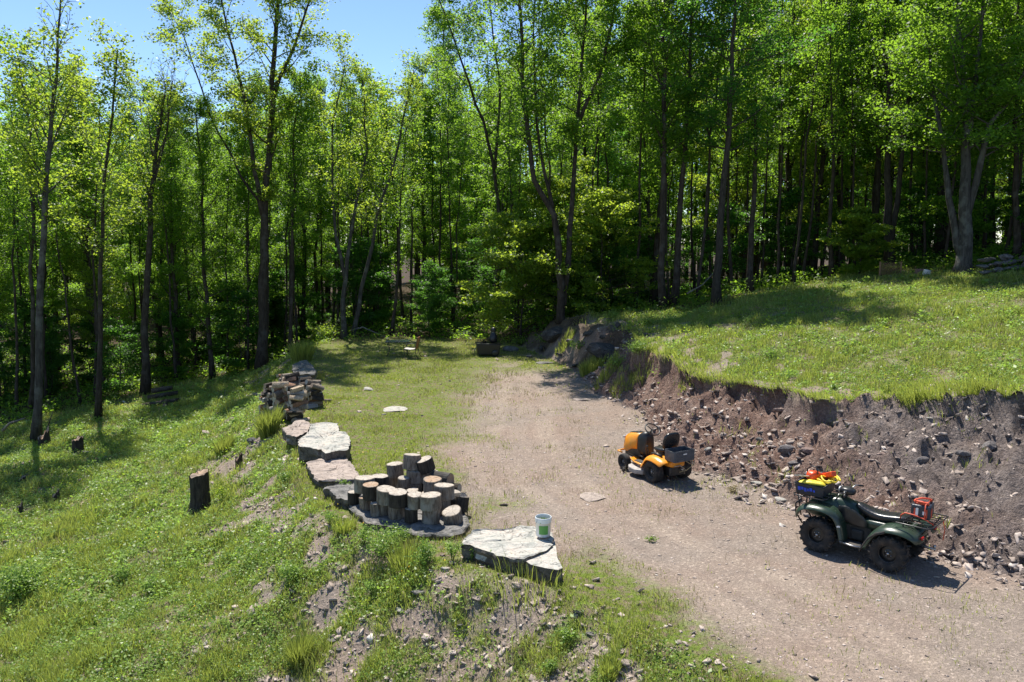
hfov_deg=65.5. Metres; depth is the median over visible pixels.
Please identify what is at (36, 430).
maple tree
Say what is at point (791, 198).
forest sapling
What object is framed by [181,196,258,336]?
young maple
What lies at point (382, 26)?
sky
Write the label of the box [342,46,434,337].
maple tree
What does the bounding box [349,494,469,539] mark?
stone slab
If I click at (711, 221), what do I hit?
forest tree
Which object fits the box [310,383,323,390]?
firewood log
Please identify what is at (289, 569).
leafy weed
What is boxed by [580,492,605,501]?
rock
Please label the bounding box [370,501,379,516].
log round
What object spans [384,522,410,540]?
leafy weed
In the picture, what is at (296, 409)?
firewood log
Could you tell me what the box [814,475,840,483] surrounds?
tow strap
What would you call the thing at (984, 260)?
wall stone
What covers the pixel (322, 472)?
stone slab
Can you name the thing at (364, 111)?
maple tree
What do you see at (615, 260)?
forest sapling
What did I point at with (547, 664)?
leafy weed
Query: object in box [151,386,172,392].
cut pole
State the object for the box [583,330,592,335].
rock
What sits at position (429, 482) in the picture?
log round
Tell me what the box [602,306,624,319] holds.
leafy weed
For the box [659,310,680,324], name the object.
leafy weed
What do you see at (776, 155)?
forest tree
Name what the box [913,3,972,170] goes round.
forest tree
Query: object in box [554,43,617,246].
forest tree
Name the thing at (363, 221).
forest tree
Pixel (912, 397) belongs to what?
grass
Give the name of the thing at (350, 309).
forest sapling
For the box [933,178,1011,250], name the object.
forest sapling
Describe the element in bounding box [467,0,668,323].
maple tree
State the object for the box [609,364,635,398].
grass tuft
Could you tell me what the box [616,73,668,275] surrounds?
forest tree
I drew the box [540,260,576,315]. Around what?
forest sapling
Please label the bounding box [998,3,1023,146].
forest tree
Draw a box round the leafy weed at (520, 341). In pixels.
[508,335,526,344]
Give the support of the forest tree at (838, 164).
on the ground at (708, 553)
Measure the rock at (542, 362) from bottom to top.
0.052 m
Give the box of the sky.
[0,0,1007,243]
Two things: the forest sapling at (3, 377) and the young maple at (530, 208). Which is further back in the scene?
the young maple at (530, 208)
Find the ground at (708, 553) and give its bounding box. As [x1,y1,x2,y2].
[0,243,1023,681]
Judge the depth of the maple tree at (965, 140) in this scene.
31.40 m
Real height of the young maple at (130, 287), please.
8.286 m
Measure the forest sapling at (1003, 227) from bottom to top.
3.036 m
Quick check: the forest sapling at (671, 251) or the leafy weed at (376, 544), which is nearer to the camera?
the leafy weed at (376, 544)
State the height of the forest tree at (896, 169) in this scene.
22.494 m
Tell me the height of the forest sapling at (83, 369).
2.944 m
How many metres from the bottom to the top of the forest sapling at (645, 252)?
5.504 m
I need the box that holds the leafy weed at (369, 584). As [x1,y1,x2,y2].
[362,578,378,590]
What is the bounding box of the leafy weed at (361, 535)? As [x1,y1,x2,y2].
[350,523,377,544]
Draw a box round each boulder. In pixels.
[541,326,563,342]
[586,342,614,359]
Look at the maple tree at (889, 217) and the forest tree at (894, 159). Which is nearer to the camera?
the maple tree at (889, 217)
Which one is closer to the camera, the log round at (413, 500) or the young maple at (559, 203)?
the log round at (413, 500)
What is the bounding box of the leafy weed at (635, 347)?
[622,337,651,352]
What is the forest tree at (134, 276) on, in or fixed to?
on the ground at (708, 553)
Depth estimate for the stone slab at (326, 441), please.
19.98 m
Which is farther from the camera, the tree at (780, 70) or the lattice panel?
the tree at (780, 70)
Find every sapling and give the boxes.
[0,297,72,389]
[0,319,63,384]
[0,347,27,401]
[13,313,77,378]
[25,333,75,395]
[59,315,113,384]
[71,334,106,381]
[87,316,152,395]
[121,321,156,363]
[148,279,202,359]
[149,312,198,372]
[163,285,225,357]
[194,277,243,354]
[197,280,270,370]
[205,325,236,366]
[210,297,242,346]
[232,275,288,345]
[256,289,297,346]
[269,260,325,342]
[300,292,329,329]
[321,235,393,330]
[328,255,377,315]
[334,242,401,324]
[348,247,396,311]
[365,265,402,321]
[405,273,448,335]
[407,259,457,323]
[407,270,433,313]
[424,277,458,332]
[445,237,495,312]
[469,246,505,311]
[489,274,520,319]
[501,246,545,316]
[504,232,564,322]
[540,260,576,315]
[561,227,609,306]
[569,246,610,310]
[579,217,642,310]
[607,210,675,300]
[613,218,647,294]
[632,236,674,292]
[667,224,715,292]
[695,201,766,292]
[754,185,827,278]
[761,207,824,273]
[764,236,799,283]
[816,206,906,273]
[817,212,859,272]
[851,205,898,263]
[877,231,902,259]
[892,174,956,254]
[892,186,948,261]
[932,173,1002,248]
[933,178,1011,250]
[978,205,1012,246]
[997,178,1023,240]
[1004,178,1023,223]
[1007,209,1023,254]
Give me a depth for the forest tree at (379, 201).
66.89 m
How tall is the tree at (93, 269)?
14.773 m
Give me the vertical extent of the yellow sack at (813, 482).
0.094 m
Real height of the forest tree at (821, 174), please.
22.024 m
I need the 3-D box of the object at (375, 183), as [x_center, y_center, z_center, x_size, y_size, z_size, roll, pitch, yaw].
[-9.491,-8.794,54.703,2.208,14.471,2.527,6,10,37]
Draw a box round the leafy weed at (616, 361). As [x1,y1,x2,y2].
[600,351,626,367]
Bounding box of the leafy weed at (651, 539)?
[644,535,658,541]
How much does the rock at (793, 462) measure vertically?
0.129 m
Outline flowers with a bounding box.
[1,270,983,677]
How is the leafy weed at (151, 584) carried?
on the ground at (708, 553)
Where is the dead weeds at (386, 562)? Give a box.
[4,266,1017,681]
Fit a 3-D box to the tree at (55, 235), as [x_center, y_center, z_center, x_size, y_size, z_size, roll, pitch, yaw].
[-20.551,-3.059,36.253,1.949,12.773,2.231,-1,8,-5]
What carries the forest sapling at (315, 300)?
on the ground at (708, 553)
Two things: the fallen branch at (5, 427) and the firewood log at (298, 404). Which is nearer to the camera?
the firewood log at (298, 404)
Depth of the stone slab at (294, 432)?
21.68 m
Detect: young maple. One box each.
[0,240,60,340]
[69,256,112,326]
[102,239,150,339]
[103,243,155,342]
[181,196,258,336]
[205,187,288,354]
[241,212,299,326]
[296,224,332,316]
[413,158,491,292]
[452,199,593,338]
[471,155,652,309]
[510,172,561,285]
[528,174,682,314]
[530,169,575,247]
[606,153,674,286]
[775,181,827,252]
[814,173,835,258]
[887,10,1023,265]
[896,148,933,248]
[990,97,1023,220]
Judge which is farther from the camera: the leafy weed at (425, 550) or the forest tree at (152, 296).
the forest tree at (152, 296)
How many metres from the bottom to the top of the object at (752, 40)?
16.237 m
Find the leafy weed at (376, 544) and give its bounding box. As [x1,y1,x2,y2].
[358,521,408,560]
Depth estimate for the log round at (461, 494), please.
15.97 m
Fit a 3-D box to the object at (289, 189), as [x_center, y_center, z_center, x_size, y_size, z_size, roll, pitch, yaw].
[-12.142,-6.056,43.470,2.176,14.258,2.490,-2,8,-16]
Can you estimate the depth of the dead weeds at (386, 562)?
20.39 m
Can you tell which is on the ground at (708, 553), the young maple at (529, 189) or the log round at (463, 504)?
the young maple at (529, 189)
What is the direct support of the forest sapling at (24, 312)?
on the ground at (708, 553)
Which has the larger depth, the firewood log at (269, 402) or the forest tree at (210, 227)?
the forest tree at (210, 227)
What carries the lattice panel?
on the ground at (708, 553)
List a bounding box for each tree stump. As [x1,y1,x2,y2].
[17,501,23,512]
[18,475,25,481]
[37,425,50,446]
[52,489,59,500]
[71,435,83,453]
[186,468,210,514]
[235,452,242,469]
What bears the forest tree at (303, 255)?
on the ground at (708, 553)
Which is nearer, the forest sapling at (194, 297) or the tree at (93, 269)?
the tree at (93, 269)
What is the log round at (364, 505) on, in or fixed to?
on the stone slab at (419, 527)
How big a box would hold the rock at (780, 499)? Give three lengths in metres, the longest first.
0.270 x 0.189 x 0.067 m
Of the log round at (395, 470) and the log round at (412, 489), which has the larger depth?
the log round at (395, 470)
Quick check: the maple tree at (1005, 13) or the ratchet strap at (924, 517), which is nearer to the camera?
the ratchet strap at (924, 517)
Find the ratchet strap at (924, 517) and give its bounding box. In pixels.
[899,499,944,539]
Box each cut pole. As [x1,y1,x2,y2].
[142,398,178,405]
[147,390,177,399]
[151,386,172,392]
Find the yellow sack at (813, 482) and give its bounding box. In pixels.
[799,479,825,486]
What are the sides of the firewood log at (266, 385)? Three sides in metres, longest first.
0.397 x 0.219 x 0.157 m
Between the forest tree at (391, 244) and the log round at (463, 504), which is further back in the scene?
the forest tree at (391, 244)
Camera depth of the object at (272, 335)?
49.72 m
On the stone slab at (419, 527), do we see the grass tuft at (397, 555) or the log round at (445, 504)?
the log round at (445, 504)
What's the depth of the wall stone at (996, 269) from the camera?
31.12 m
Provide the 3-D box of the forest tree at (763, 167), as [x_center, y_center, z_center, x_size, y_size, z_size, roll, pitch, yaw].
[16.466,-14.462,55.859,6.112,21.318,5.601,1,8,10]
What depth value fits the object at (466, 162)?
48.18 m
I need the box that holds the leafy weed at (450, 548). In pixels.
[444,536,462,560]
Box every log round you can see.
[347,490,359,504]
[354,475,374,493]
[359,495,370,510]
[362,482,378,501]
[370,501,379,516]
[373,473,388,485]
[376,485,394,505]
[380,505,387,515]
[386,461,403,478]
[388,488,407,508]
[388,506,403,519]
[389,478,397,487]
[398,475,409,489]
[403,453,420,470]
[404,507,417,523]
[406,470,421,483]
[407,487,418,491]
[407,491,421,509]
[409,484,421,492]
[416,455,434,474]
[420,491,441,511]
[422,470,435,483]
[422,510,439,524]
[423,476,441,492]
[431,471,453,482]
[434,483,454,500]
[440,500,450,514]
[442,505,462,525]
[450,492,466,504]
[451,483,461,491]
[455,496,468,512]
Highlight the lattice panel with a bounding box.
[879,262,901,274]
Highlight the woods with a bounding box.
[0,3,1023,325]
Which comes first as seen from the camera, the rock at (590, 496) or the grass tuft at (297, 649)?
the grass tuft at (297, 649)
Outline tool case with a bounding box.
[910,497,933,519]
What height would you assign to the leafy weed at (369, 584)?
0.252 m
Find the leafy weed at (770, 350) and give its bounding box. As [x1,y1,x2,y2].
[756,344,785,356]
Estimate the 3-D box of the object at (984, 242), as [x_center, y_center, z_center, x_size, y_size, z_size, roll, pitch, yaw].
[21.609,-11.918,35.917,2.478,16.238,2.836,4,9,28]
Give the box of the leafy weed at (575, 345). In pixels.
[568,337,587,349]
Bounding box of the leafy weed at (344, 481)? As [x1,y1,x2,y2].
[336,477,350,484]
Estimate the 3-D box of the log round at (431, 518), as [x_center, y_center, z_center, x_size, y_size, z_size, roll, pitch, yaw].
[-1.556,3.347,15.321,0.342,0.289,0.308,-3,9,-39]
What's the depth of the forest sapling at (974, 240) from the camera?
39.29 m
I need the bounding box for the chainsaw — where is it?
[795,465,825,480]
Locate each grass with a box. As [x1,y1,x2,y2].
[0,249,1023,681]
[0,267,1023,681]
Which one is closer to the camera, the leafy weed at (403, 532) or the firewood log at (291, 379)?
the leafy weed at (403, 532)
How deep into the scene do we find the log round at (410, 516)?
15.27 m
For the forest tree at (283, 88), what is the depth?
70.64 m
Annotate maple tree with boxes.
[0,0,107,441]
[0,25,87,415]
[50,16,153,417]
[108,46,196,395]
[134,0,358,369]
[248,53,333,353]
[289,39,394,338]
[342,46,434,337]
[374,107,434,335]
[417,0,539,323]
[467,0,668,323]
[612,0,721,308]
[617,0,739,306]
[651,0,839,306]
[720,72,798,292]
[788,4,877,277]
[829,0,953,266]
[855,0,1023,274]
[936,0,1023,262]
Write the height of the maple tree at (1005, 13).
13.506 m
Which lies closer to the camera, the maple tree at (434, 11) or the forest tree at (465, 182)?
the maple tree at (434, 11)
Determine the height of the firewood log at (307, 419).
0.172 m
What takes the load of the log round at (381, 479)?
on the log round
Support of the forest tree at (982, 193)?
on the ground at (708, 553)
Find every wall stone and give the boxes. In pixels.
[976,264,988,268]
[977,258,991,261]
[979,270,990,274]
[992,267,1004,272]
[994,261,1001,265]
[997,254,1007,260]
[1001,254,1013,258]
[1002,259,1016,264]
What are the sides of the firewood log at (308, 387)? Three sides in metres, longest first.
0.464 x 0.183 x 0.168 m
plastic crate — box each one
[665,446,694,471]
[795,476,835,497]
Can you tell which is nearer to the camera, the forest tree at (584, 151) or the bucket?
the bucket
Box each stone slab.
[282,420,309,445]
[292,360,316,379]
[298,422,350,461]
[305,458,358,487]
[323,482,353,508]
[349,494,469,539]
[460,525,562,583]
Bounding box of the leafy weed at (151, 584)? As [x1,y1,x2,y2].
[139,574,159,594]
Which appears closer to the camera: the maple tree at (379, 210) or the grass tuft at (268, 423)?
the grass tuft at (268, 423)
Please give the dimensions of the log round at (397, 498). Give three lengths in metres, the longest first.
0.410 x 0.409 x 0.280 m
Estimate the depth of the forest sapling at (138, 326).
48.63 m
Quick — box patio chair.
[402,336,420,358]
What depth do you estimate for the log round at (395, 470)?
17.16 m
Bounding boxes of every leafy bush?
[0,552,51,609]
[312,322,339,338]
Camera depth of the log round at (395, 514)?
15.44 m
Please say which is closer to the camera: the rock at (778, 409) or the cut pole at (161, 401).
the rock at (778, 409)
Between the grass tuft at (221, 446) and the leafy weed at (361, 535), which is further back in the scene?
the grass tuft at (221, 446)
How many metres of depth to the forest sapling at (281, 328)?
50.84 m
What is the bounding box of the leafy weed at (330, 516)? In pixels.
[321,505,346,524]
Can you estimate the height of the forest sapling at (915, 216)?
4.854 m
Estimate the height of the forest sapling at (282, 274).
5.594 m
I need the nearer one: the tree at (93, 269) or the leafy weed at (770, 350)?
the leafy weed at (770, 350)
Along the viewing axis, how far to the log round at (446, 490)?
15.68 m
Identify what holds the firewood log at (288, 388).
on the firewood log at (305, 394)
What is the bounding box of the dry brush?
[477,335,488,342]
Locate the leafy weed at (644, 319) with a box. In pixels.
[637,313,661,325]
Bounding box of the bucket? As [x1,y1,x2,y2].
[535,514,551,537]
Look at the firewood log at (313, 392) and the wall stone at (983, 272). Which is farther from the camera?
the wall stone at (983, 272)
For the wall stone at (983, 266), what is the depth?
31.40 m
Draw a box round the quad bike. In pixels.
[793,484,948,572]
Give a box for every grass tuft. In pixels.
[210,431,236,457]
[250,402,285,439]
[279,630,317,670]
[287,339,315,361]
[330,511,358,535]
[384,529,427,574]
[493,549,570,613]
[554,327,576,356]
[576,352,608,376]
[593,349,620,390]
[598,649,623,681]
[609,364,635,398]
[631,341,658,386]
[678,362,707,394]
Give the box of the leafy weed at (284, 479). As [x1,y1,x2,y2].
[274,466,295,484]
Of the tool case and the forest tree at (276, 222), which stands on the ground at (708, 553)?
the forest tree at (276, 222)
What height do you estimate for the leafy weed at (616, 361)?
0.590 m
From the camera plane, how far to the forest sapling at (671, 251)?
48.98 m
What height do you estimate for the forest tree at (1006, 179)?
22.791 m
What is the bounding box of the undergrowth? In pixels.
[0,235,1023,423]
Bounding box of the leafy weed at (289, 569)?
[275,559,307,581]
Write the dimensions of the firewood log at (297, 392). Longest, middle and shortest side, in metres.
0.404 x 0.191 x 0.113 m
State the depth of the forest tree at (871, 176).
66.59 m
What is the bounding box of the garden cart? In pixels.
[474,341,500,356]
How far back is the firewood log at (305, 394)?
24.05 m
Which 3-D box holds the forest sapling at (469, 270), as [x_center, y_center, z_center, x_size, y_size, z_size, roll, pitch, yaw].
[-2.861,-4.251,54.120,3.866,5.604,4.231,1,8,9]
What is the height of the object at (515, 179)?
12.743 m
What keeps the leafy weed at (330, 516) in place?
on the ground at (708, 553)
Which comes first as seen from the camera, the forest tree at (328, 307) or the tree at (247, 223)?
the tree at (247, 223)
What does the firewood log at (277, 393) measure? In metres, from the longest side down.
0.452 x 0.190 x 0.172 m
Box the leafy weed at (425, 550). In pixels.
[404,531,439,567]
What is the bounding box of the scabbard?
[822,471,836,478]
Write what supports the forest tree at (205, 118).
on the ground at (708, 553)
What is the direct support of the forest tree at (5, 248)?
on the ground at (708, 553)
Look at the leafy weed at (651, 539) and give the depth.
14.72 m
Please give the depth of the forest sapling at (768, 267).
45.77 m
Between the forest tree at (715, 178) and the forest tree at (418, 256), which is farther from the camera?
the forest tree at (418, 256)
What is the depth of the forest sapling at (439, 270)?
47.43 m
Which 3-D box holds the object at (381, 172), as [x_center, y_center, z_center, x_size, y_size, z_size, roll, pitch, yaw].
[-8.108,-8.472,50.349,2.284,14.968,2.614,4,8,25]
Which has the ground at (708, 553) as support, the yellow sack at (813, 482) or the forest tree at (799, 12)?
the forest tree at (799, 12)
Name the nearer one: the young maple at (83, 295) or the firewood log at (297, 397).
the firewood log at (297, 397)
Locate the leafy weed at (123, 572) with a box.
[108,559,140,579]
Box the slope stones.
[0,274,1021,681]
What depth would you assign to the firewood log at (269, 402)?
24.54 m
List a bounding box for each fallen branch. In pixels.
[1,418,24,431]
[351,326,384,336]
[687,273,712,293]
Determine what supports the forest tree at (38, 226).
on the ground at (708, 553)
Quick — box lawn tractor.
[617,423,693,482]
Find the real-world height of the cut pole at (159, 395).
0.358 m
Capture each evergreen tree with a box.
[0,194,50,328]
[0,254,24,386]
[238,146,321,328]
[538,40,642,272]
[819,13,934,250]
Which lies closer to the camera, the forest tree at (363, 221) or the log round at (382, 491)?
the log round at (382, 491)
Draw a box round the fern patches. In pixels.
[0,268,1014,681]
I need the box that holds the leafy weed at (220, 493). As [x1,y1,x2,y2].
[209,483,231,501]
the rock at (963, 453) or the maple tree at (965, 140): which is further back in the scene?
the maple tree at (965, 140)
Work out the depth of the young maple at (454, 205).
60.93 m
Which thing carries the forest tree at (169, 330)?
on the ground at (708, 553)
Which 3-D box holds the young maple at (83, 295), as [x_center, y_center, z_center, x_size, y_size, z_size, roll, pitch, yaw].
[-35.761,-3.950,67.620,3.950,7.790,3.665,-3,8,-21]
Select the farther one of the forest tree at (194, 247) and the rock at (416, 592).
the forest tree at (194, 247)
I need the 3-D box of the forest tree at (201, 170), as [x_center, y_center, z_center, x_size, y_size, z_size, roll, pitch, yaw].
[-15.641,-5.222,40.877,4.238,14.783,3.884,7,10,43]
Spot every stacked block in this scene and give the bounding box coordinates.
[914,269,923,273]
[922,269,930,274]
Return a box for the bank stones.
[562,328,1023,590]
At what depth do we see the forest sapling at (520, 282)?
47.69 m
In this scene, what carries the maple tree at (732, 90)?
on the ground at (708, 553)
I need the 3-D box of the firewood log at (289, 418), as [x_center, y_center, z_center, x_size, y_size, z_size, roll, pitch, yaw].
[-6.553,2.286,24.057,0.472,0.213,0.154,-3,4,-14]
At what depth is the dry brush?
37.27 m
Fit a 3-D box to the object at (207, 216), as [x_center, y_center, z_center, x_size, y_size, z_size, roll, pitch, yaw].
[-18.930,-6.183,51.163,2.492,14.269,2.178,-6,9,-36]
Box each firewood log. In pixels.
[264,381,276,388]
[267,400,272,405]
[272,381,288,388]
[272,389,283,397]
[273,404,285,410]
[274,398,283,404]
[283,376,296,381]
[284,371,299,378]
[286,385,301,390]
[287,411,303,414]
[287,414,302,420]
[288,395,303,400]
[288,398,303,404]
[289,408,303,416]
[290,385,303,392]
[290,389,303,394]
[291,400,307,406]
[292,390,307,397]
[294,417,309,421]
[296,404,307,409]
[298,376,311,382]
[305,379,317,384]
[306,383,319,390]
[308,389,320,395]
[308,393,322,396]
[308,403,317,408]
[309,401,322,404]
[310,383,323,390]
[310,395,323,400]
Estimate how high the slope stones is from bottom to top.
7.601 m
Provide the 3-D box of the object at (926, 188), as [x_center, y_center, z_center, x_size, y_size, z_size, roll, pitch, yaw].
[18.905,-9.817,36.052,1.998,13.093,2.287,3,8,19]
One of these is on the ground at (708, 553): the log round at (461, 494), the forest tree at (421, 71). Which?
the forest tree at (421, 71)
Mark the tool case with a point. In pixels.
(917, 506)
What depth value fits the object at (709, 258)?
43.78 m
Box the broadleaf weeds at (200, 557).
[0,257,1023,681]
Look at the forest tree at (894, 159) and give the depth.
46.45 m
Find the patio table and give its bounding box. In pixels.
[385,339,409,355]
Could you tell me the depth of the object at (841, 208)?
42.56 m
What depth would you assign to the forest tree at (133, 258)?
72.26 m
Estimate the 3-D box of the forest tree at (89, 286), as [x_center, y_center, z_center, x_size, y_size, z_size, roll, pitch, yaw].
[-21.897,-5.529,41.160,4.622,16.487,4.170,6,10,39]
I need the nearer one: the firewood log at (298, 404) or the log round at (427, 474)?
the log round at (427, 474)
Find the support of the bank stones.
on the ground at (708, 553)
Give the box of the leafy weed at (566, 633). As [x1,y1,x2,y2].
[556,621,582,642]
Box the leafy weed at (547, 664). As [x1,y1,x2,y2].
[538,658,558,672]
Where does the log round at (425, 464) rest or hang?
on the log round at (427, 474)
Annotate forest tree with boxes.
[0,76,95,390]
[0,112,25,306]
[0,144,39,407]
[0,176,13,307]
[0,182,16,333]
[8,58,90,370]
[12,130,62,288]
[31,53,130,346]
[36,140,93,352]
[37,70,145,342]
[64,127,139,368]
[81,179,113,283]
[98,111,138,342]
[107,78,189,357]
[108,86,200,363]
[108,164,144,321]
[124,90,217,371]
[134,142,183,331]
[134,142,196,313]
[155,91,201,303]
[159,92,253,378]
[182,96,237,279]
[191,124,239,335]
[195,183,222,301]
[196,122,243,299]
[206,74,278,360]
[235,66,305,308]
[243,144,284,286]
[248,94,290,308]
[271,68,335,341]
[272,73,349,328]
[303,140,348,313]
[305,157,336,322]
[315,75,387,306]
[326,59,398,305]
[346,172,384,266]
[355,110,400,267]
[369,105,406,306]
[382,51,460,299]
[393,95,442,290]
[394,133,439,303]
[404,0,485,296]
[404,87,457,280]
[439,112,478,300]
[465,84,518,249]
[478,57,536,288]
[486,133,519,289]
[488,90,540,247]
[526,0,634,244]
[547,5,610,249]
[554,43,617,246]
[588,0,674,288]
[589,121,615,259]
[602,1,697,266]
[603,0,736,304]
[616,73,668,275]
[621,134,660,286]
[654,40,701,287]
[677,99,719,282]
[678,57,732,280]
[682,0,785,283]
[701,0,785,277]
[701,50,750,223]
[710,53,757,278]
[722,0,796,273]
[735,0,839,266]
[756,0,839,224]
[757,10,794,270]
[764,3,843,265]
[768,2,887,267]
[769,0,887,279]
[798,1,882,264]
[803,0,927,258]
[817,4,880,267]
[837,85,881,244]
[842,79,900,239]
[845,0,938,211]
[871,0,1003,261]
[881,34,917,194]
[890,1,1003,246]
[894,101,921,248]
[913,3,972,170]
[951,9,1022,241]
[983,162,1007,220]
[987,0,1014,234]
[987,0,1022,244]
[987,5,1023,240]
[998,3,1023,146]
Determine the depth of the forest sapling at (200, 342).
50.42 m
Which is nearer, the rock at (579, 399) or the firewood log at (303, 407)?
the firewood log at (303, 407)
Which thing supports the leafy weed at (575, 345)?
on the ground at (708, 553)
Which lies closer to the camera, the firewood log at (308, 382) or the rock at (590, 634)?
the rock at (590, 634)
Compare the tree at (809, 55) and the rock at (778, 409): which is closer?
the rock at (778, 409)
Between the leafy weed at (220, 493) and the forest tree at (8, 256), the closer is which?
the leafy weed at (220, 493)
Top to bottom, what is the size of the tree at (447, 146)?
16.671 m
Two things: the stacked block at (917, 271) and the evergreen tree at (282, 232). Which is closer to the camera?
the stacked block at (917, 271)
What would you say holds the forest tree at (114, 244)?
on the ground at (708, 553)
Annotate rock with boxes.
[246,437,255,442]
[383,406,406,411]
[410,590,424,594]
[472,596,481,600]
[502,346,518,350]
[536,361,552,363]
[574,398,590,400]
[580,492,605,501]
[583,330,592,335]
[586,632,595,636]
[617,658,632,665]
[751,481,762,484]
[772,408,783,411]
[775,497,786,501]
[778,444,793,453]
[788,460,799,464]
[800,447,813,453]
[917,456,928,462]
[955,450,971,456]
[982,440,996,450]
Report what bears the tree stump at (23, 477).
on the ground at (708, 553)
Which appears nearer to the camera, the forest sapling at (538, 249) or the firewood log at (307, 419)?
the firewood log at (307, 419)
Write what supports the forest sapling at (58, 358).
on the ground at (708, 553)
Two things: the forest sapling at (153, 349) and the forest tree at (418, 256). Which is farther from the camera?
the forest tree at (418, 256)
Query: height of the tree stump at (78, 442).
0.726 m
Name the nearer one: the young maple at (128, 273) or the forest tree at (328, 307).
the young maple at (128, 273)
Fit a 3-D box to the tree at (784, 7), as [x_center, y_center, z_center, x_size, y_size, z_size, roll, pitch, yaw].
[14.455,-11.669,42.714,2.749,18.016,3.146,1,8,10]
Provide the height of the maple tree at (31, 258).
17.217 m
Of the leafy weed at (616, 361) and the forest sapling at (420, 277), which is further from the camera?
the forest sapling at (420, 277)
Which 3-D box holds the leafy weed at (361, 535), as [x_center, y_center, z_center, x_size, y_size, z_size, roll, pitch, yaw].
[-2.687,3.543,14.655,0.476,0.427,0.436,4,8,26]
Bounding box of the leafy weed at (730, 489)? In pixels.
[726,484,740,493]
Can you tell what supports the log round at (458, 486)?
on the log round

